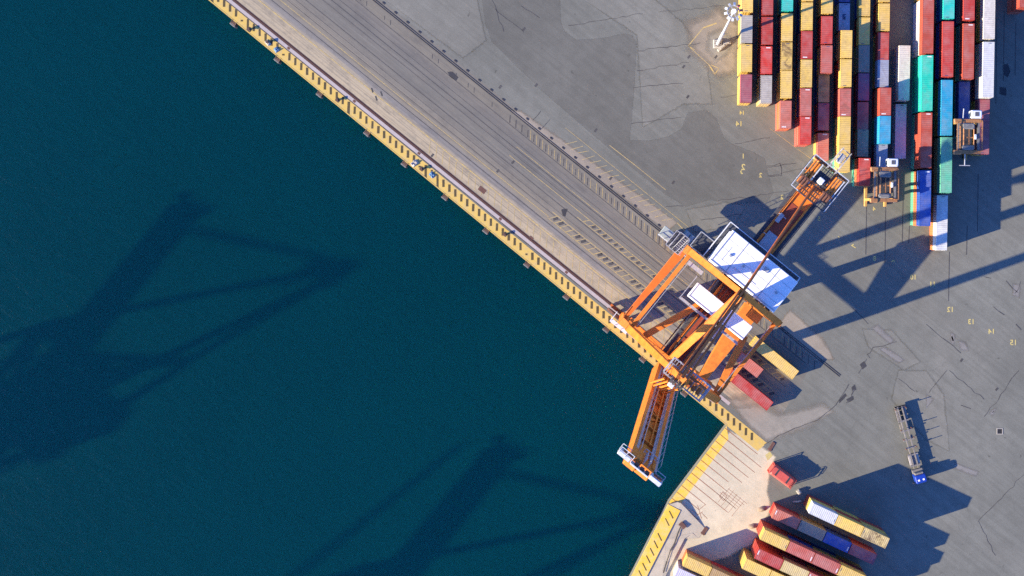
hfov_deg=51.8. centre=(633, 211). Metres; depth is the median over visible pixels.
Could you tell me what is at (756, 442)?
hazard strip
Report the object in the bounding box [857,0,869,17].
container
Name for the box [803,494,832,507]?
container
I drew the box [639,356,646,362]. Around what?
quay fender
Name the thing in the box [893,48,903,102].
container
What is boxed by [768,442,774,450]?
steel plate
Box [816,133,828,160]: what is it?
container
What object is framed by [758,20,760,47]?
container
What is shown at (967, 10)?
container
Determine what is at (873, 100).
container
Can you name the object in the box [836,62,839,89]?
container
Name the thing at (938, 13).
container
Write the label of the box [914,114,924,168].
container
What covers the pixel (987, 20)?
container
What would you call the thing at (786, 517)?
container
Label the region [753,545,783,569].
container
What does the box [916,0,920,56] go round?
container
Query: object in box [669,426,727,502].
dock kerb paint
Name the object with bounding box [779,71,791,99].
container
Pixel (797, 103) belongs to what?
container
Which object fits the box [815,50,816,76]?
container
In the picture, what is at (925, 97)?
container
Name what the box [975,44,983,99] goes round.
container
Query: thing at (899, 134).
container
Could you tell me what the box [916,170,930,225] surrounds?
container
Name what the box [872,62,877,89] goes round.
container
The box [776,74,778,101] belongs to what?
container
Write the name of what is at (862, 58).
container
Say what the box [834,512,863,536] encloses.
container
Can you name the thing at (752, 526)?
sand mound
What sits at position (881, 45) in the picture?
container
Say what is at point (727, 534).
dock concrete
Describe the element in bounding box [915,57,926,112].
container
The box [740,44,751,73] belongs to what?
container
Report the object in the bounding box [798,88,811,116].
container
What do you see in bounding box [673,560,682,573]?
container
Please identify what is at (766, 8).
container
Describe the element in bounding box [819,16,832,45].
container
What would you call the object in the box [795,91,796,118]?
container
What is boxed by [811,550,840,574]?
container
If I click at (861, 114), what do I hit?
container
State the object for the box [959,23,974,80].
container
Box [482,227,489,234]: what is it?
quay fender
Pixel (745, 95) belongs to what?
container
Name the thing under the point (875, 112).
container
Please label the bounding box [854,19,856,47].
container
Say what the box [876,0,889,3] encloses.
container
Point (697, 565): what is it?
container
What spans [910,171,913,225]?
container
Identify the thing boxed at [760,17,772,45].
container
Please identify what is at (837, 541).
container
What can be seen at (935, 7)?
container
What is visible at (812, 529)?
container
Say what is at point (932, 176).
container
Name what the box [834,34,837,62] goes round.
container
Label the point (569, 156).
crane rail
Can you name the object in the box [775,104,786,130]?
container
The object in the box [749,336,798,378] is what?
container
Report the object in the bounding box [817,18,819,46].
container
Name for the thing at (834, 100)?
container
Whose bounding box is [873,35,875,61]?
container
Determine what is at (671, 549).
weedy joint
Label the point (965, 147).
straddle carrier
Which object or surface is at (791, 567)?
container
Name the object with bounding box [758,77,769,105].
container
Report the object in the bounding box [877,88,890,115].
container
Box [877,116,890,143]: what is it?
container
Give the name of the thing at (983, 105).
container
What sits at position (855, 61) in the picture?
container
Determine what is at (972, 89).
container
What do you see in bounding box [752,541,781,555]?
container
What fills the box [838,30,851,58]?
container
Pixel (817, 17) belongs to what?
container
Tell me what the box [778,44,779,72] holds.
container
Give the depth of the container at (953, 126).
235.34 m
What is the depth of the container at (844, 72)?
229.25 m
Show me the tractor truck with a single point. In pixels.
(918, 475)
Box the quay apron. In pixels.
[237,0,814,414]
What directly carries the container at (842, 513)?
on the container at (843, 511)
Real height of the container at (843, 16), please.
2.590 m
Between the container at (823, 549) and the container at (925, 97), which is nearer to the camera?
the container at (925, 97)
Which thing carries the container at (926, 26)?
on the container at (917, 26)
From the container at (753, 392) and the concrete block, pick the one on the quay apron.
the container at (753, 392)
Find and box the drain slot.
[225,0,724,402]
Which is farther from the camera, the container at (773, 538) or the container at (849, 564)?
the container at (849, 564)
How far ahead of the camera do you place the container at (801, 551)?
229.25 m
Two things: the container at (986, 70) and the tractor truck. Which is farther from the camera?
the tractor truck
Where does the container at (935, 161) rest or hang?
on the container at (932, 176)
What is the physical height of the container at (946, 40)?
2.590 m
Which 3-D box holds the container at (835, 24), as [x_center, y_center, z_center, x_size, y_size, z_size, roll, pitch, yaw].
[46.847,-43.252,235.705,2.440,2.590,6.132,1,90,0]
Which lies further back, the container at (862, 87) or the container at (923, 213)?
the container at (862, 87)
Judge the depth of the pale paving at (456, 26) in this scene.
237.00 m
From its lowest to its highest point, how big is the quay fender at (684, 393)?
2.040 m
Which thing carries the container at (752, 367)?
on the quay apron
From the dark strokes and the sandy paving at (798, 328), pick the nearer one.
the dark strokes
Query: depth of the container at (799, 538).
235.79 m
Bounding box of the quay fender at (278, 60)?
[274,57,281,63]
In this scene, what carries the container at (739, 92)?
on the container at (737, 94)
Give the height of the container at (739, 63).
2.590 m
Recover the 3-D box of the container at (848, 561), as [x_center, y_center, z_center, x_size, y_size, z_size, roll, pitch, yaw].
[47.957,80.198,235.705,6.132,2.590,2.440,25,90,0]
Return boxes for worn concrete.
[736,405,832,440]
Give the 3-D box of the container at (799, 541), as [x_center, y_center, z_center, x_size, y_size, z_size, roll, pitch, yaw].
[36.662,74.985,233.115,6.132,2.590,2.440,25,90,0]
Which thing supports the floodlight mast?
on the sandy paving at (798, 328)
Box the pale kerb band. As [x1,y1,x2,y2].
[227,0,729,404]
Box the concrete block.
[717,43,726,51]
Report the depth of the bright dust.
236.99 m
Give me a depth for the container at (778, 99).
233.25 m
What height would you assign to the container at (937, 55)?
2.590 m
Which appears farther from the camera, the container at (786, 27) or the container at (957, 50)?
the container at (957, 50)
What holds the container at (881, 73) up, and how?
on the container at (873, 80)
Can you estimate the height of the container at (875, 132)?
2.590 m
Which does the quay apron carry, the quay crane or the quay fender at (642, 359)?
the quay crane
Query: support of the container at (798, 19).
on the container
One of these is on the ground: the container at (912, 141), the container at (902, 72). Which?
the container at (912, 141)
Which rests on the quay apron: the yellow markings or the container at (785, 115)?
the yellow markings
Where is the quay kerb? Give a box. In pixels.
[209,0,726,425]
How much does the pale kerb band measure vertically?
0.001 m
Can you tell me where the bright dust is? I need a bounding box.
[707,29,730,59]
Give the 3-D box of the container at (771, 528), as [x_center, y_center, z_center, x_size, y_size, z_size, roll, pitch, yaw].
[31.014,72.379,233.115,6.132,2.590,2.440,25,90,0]
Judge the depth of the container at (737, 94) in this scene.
236.77 m
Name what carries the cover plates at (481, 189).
on the pale kerb band
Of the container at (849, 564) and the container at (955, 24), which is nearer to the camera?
the container at (849, 564)
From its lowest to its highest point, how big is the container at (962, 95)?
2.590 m
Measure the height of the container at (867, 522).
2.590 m
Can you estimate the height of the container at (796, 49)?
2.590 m
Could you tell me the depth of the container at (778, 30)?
233.53 m
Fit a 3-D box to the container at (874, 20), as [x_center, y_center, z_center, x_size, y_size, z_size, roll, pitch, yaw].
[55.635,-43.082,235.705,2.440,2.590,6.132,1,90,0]
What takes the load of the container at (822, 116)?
on the container at (815, 120)
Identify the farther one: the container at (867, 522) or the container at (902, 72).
the container at (867, 522)
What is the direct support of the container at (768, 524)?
on the ground
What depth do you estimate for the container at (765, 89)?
229.25 m
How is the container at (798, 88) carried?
on the container at (796, 80)
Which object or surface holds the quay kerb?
on the hazard strip
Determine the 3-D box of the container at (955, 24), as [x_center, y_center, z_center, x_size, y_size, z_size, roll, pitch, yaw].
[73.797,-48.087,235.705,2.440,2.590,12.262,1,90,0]
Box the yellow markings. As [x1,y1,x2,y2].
[258,0,810,394]
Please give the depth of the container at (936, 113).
233.21 m
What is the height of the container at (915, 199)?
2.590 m
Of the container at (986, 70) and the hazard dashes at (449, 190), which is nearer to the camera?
the container at (986, 70)
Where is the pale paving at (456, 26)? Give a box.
[386,0,948,450]
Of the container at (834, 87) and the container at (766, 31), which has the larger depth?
the container at (834, 87)
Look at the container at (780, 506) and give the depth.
235.85 m
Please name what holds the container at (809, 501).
on the container at (815, 498)
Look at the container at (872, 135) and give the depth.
236.07 m
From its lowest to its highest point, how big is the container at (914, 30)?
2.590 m
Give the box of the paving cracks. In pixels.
[371,0,1020,555]
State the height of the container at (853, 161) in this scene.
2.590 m
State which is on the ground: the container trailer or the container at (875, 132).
the container trailer
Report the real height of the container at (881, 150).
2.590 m
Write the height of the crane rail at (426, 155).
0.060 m
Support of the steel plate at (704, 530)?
on the dock concrete
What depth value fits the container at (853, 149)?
235.85 m
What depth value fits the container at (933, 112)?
235.53 m
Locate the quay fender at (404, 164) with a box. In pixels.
[401,160,408,167]
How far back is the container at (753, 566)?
229.26 m
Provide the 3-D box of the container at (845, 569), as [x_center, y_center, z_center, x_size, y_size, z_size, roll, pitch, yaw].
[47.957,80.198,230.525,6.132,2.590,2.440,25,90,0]
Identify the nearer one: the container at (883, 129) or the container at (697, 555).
the container at (883, 129)
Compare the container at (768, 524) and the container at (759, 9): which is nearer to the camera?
the container at (759, 9)
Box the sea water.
[0,0,719,575]
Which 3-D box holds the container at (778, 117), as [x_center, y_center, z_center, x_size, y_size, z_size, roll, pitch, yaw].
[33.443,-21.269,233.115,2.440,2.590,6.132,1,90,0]
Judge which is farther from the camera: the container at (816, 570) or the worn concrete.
the worn concrete
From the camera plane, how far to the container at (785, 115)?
229.25 m
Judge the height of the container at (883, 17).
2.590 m
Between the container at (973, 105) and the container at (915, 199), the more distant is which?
the container at (973, 105)
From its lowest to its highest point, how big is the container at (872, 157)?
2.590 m
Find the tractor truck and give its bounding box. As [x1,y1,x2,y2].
[907,454,928,483]
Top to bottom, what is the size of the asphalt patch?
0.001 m
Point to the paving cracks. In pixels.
(775, 192)
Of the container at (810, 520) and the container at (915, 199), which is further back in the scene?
the container at (810, 520)
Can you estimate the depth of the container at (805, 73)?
229.25 m
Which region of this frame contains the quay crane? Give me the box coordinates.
[607,148,851,486]
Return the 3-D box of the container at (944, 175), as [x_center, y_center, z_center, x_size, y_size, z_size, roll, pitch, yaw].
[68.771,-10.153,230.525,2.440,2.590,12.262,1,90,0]
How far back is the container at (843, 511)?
236.08 m
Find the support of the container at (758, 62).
on the container
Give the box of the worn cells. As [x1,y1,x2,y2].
[553,217,783,394]
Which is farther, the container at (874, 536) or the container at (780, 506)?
the container at (780, 506)
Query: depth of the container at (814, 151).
235.85 m
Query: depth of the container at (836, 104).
233.50 m
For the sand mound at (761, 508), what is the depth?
236.72 m
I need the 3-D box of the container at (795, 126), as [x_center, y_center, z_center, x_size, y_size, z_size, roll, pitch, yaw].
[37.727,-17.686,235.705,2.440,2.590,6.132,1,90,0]
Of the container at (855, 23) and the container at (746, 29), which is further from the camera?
the container at (855, 23)
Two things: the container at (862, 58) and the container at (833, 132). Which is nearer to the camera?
the container at (862, 58)
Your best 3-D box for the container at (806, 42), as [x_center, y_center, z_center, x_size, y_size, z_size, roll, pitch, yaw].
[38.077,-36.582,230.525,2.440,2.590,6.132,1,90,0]
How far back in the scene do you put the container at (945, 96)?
229.26 m
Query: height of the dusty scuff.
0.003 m
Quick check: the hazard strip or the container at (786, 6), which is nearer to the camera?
the container at (786, 6)
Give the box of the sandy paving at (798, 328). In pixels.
[510,8,833,414]
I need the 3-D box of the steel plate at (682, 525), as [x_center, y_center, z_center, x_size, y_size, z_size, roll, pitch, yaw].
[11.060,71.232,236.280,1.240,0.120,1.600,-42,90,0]
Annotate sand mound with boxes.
[748,523,756,528]
[757,506,766,511]
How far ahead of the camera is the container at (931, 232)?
235.57 m
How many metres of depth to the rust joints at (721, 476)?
236.98 m
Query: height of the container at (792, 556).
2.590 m
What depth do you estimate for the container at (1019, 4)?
230.07 m
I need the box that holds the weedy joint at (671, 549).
[663,526,680,572]
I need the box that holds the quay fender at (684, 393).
[680,390,687,396]
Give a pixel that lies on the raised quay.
(694, 528)
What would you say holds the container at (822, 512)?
on the container at (809, 501)
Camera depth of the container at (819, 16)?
233.37 m
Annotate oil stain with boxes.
[448,64,1009,402]
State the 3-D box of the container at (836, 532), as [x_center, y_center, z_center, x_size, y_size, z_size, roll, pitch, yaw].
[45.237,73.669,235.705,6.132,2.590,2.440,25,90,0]
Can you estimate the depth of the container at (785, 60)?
229.25 m
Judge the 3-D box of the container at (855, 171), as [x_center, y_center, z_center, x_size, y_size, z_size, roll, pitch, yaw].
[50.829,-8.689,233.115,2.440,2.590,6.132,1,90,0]
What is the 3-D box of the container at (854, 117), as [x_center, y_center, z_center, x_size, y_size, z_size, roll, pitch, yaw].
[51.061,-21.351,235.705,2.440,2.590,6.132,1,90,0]
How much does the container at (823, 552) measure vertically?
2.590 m
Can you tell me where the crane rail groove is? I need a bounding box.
[233,0,714,388]
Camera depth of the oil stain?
236.99 m
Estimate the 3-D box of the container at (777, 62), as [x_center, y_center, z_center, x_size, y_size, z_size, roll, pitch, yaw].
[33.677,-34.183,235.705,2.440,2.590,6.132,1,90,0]
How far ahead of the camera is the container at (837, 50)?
233.36 m
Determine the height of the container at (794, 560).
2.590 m
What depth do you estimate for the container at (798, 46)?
233.44 m
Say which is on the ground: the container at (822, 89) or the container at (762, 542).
the container at (762, 542)
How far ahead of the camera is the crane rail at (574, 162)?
236.94 m
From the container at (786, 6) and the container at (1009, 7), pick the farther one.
the container at (1009, 7)
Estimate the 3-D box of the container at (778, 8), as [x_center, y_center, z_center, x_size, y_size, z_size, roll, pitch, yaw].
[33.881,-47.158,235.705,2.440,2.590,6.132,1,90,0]
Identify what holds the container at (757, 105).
on the ground
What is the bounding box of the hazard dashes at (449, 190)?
[211,0,752,439]
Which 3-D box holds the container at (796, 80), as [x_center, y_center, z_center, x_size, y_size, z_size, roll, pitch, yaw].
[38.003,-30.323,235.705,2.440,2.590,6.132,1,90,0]
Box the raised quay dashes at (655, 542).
[638,511,672,575]
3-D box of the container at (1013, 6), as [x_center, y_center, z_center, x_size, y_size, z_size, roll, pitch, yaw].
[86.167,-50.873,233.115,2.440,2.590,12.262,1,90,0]
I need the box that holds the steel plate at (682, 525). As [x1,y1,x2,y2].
[679,522,686,528]
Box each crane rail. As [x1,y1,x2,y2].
[234,0,714,387]
[373,0,839,376]
[376,0,839,374]
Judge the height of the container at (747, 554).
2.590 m
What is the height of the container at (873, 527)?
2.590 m
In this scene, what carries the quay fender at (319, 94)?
attached to the quay kerb
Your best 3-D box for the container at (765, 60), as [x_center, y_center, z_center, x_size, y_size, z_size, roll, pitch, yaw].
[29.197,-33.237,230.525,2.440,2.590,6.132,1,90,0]
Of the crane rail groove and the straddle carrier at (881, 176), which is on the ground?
the straddle carrier at (881, 176)
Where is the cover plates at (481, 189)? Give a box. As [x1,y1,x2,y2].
[287,46,567,273]
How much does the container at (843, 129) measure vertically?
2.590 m
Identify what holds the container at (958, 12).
on the container at (955, 24)
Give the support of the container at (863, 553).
on the container at (862, 544)
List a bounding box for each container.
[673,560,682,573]
[673,564,701,575]
[682,549,710,562]
[682,553,711,575]
[709,564,735,575]
[711,560,735,574]
[729,369,772,410]
[736,351,762,377]
[737,48,740,75]
[737,77,748,105]
[738,76,749,104]
[739,47,749,73]
[739,74,751,102]
[739,547,752,559]
[740,15,752,44]
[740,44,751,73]
[740,551,764,563]
[741,0,752,14]
[741,555,771,575]
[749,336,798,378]
[750,538,779,551]
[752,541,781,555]
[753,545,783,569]
[756,79,766,106]
[756,519,785,532]
[757,22,758,49]
[757,523,787,536]
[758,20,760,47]
[758,48,760,76]
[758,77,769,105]
[759,0,760,18]
[759,46,771,74]
[759,75,771,103]
[759,526,789,550]
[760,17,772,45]
[761,0,772,16]
[767,462,796,488]
[769,502,798,515]
[769,567,789,575]
[771,505,800,529]
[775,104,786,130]
[776,47,777,73]
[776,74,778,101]
[777,0,779,16]
[777,73,789,100]
[777,102,788,129]
[778,17,779,44]
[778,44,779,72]
[778,101,791,129]
[779,42,791,70]
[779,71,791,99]
[779,549,804,562]
[780,0,792,12]
[780,13,792,42]
[780,557,808,575]
[781,553,806,566]
[785,531,810,544]
[785,538,814,562]
[787,534,812,548]
[794,119,805,146]
[795,64,797,90]
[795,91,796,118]
[796,35,797,63]
[796,90,798,117]
[796,118,807,145]
[797,33,799,61]
[797,62,799,89]
[797,517,826,540]
[798,5,799,33]
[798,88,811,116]
[798,117,810,144]
[798,513,823,527]
[799,31,812,59]
[799,60,811,87]
[800,2,812,31]
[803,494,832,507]
[804,560,829,574]
[805,497,834,510]
[806,564,830,575]
[807,500,837,524]
[808,568,823,575]
[810,542,835,556]
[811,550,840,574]
[812,546,838,560]
[813,134,818,161]
[814,105,825,131]
[815,20,818,48]
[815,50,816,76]
[816,0,818,19]
[816,75,829,102]
[816,103,828,130]
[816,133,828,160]
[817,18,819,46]
[817,48,829,75]
[818,0,820,17]
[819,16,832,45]
[819,45,832,74]
[820,0,832,15]
[822,528,851,552]
[823,525,849,539]
[832,146,834,172]
[832,505,858,519]
[833,63,835,90]
[833,91,835,118]
[833,119,834,145]
[834,6,838,33]
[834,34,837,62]
[834,145,842,172]
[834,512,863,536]
[835,90,837,117]
[835,118,836,144]
[835,509,860,522]
[835,554,861,568]
[836,3,849,31]
[836,33,839,60]
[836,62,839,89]
[836,144,849,172]
[837,0,849,3]
[837,88,850,116]
[837,116,850,144]
[837,557,863,571]
[837,561,865,575]
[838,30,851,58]
[838,59,851,87]
[848,537,873,550]
[848,540,876,564]
[852,131,863,157]
[852,159,861,186]
[853,103,854,130]
[854,0,857,19]
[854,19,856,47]
[854,47,855,74]
[854,159,856,185]
[855,102,868,129]
[855,129,868,157]
[856,17,869,45]
[856,45,869,73]
[856,73,868,101]
[856,158,869,185]
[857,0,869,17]
[857,517,882,530]
[860,521,886,534]
[860,524,889,547]
[871,118,874,145]
[871,145,873,166]
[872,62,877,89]
[872,90,874,117]
[873,6,876,34]
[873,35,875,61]
[874,89,877,116]
[874,117,885,144]
[874,144,887,166]
[875,32,888,60]
[875,60,888,87]
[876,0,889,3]
[876,3,889,32]
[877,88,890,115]
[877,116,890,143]
[892,104,906,158]
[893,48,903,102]
[896,45,909,101]
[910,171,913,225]
[911,115,921,169]
[912,59,917,113]
[913,3,917,58]
[913,171,916,225]
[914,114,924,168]
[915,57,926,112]
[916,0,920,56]
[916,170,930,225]
[917,112,931,168]
[918,55,932,111]
[919,0,933,54]
[929,196,933,249]
[931,83,939,137]
[931,139,941,193]
[932,26,939,80]
[933,195,947,249]
[934,0,938,24]
[934,82,947,136]
[934,138,937,192]
[935,24,948,79]
[936,0,941,22]
[937,137,951,192]
[938,80,952,135]
[939,21,953,77]
[940,0,954,20]
[951,84,956,138]
[952,28,956,82]
[953,0,960,26]
[955,26,969,81]
[955,81,969,136]
[956,0,969,23]
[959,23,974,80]
[960,0,974,21]
[970,101,982,155]
[971,46,975,100]
[972,0,979,44]
[974,99,989,154]
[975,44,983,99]
[976,0,988,42]
[979,42,994,98]
[980,0,994,40]
[1007,0,1020,14]
[1011,0,1023,11]
[1015,0,1023,9]
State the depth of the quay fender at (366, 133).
237.29 m
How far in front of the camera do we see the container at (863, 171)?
229.25 m
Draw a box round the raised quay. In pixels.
[632,501,703,575]
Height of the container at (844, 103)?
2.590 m
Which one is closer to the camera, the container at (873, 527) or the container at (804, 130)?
the container at (804, 130)
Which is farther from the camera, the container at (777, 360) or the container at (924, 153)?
the container at (777, 360)
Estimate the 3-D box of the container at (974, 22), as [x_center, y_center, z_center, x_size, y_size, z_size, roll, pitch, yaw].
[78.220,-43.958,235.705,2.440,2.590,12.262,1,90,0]
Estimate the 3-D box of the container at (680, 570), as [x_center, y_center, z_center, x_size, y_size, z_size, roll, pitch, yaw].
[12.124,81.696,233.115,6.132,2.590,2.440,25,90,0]
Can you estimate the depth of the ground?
237.00 m
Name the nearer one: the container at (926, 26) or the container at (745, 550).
the container at (926, 26)
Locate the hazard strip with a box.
[210,0,765,450]
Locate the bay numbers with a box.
[736,111,1015,460]
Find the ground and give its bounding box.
[232,0,1023,575]
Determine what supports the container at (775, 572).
on the ground
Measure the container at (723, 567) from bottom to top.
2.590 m
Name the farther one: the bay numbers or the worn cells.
the worn cells
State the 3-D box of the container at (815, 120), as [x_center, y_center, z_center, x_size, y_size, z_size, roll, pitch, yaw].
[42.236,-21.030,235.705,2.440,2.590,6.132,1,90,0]
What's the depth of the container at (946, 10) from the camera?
229.26 m
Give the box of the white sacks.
[410,159,418,166]
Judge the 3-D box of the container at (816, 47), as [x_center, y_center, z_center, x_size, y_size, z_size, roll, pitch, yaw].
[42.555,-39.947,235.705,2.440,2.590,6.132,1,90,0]
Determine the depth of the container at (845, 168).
229.25 m
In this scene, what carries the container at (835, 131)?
on the container at (833, 132)
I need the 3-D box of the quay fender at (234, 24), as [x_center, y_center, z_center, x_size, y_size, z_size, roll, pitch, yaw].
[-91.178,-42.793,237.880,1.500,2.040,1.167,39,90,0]
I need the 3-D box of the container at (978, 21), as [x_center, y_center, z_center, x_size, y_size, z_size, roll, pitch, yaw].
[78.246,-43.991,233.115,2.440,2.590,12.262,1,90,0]
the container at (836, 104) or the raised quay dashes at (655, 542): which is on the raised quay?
the raised quay dashes at (655, 542)
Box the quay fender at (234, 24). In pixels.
[230,19,237,27]
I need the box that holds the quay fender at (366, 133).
[363,130,370,136]
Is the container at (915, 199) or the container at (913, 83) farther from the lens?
the container at (913, 83)
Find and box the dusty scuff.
[872,284,1019,474]
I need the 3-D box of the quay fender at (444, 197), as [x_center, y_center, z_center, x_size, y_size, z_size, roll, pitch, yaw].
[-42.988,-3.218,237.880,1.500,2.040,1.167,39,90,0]
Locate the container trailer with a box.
[894,404,920,466]
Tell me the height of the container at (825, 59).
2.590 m
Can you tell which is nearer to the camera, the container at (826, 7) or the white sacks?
the container at (826, 7)
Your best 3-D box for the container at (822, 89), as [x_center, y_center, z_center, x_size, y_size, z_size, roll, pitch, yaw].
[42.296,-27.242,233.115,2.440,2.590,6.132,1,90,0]
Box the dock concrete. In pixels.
[666,431,775,575]
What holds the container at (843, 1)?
on the container
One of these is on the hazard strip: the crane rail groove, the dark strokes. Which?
the crane rail groove
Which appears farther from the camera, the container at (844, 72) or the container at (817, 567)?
the container at (817, 567)
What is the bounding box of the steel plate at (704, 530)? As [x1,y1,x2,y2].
[701,526,707,534]
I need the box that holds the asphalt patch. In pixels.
[482,0,772,206]
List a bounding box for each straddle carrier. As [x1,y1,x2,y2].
[863,157,898,206]
[952,109,982,165]
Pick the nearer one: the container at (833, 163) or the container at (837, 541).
the container at (837, 541)
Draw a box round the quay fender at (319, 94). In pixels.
[316,90,323,98]
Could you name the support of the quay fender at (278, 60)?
attached to the quay kerb
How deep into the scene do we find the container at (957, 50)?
233.27 m
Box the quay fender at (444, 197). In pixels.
[441,194,448,200]
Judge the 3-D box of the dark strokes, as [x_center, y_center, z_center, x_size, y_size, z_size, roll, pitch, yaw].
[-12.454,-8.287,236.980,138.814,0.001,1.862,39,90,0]
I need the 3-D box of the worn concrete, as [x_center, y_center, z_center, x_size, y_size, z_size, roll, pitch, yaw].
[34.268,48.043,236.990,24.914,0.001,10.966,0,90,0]
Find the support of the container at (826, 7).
on the container at (819, 16)
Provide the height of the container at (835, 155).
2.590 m
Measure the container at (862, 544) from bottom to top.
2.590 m
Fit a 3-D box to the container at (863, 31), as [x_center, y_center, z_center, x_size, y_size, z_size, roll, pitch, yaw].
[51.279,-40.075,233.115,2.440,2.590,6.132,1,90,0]
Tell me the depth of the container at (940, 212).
231.84 m
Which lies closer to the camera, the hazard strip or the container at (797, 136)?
the container at (797, 136)
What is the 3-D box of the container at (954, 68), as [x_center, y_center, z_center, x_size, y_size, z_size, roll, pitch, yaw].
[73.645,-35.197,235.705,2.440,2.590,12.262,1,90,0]
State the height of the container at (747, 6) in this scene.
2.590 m
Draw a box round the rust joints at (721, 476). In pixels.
[672,428,758,520]
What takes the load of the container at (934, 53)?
on the ground
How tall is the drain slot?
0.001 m
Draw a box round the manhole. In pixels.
[997,428,1002,433]
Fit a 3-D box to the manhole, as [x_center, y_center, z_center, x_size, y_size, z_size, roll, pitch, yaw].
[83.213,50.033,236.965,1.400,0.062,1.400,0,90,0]
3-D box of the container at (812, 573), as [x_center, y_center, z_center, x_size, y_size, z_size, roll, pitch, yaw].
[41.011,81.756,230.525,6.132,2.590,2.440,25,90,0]
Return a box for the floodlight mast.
[713,2,742,47]
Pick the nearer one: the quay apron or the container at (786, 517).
the container at (786, 517)
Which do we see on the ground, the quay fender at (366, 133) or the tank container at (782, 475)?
the tank container at (782, 475)
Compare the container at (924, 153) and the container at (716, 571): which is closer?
the container at (924, 153)
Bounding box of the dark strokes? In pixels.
[360,0,814,368]
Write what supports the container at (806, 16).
on the container at (798, 19)
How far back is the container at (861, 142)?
231.84 m
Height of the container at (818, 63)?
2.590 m
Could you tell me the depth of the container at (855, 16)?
236.09 m
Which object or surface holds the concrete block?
on the bright dust
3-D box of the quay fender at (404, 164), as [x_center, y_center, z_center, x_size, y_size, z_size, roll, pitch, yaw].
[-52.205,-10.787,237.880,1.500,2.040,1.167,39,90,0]
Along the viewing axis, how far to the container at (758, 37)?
235.92 m

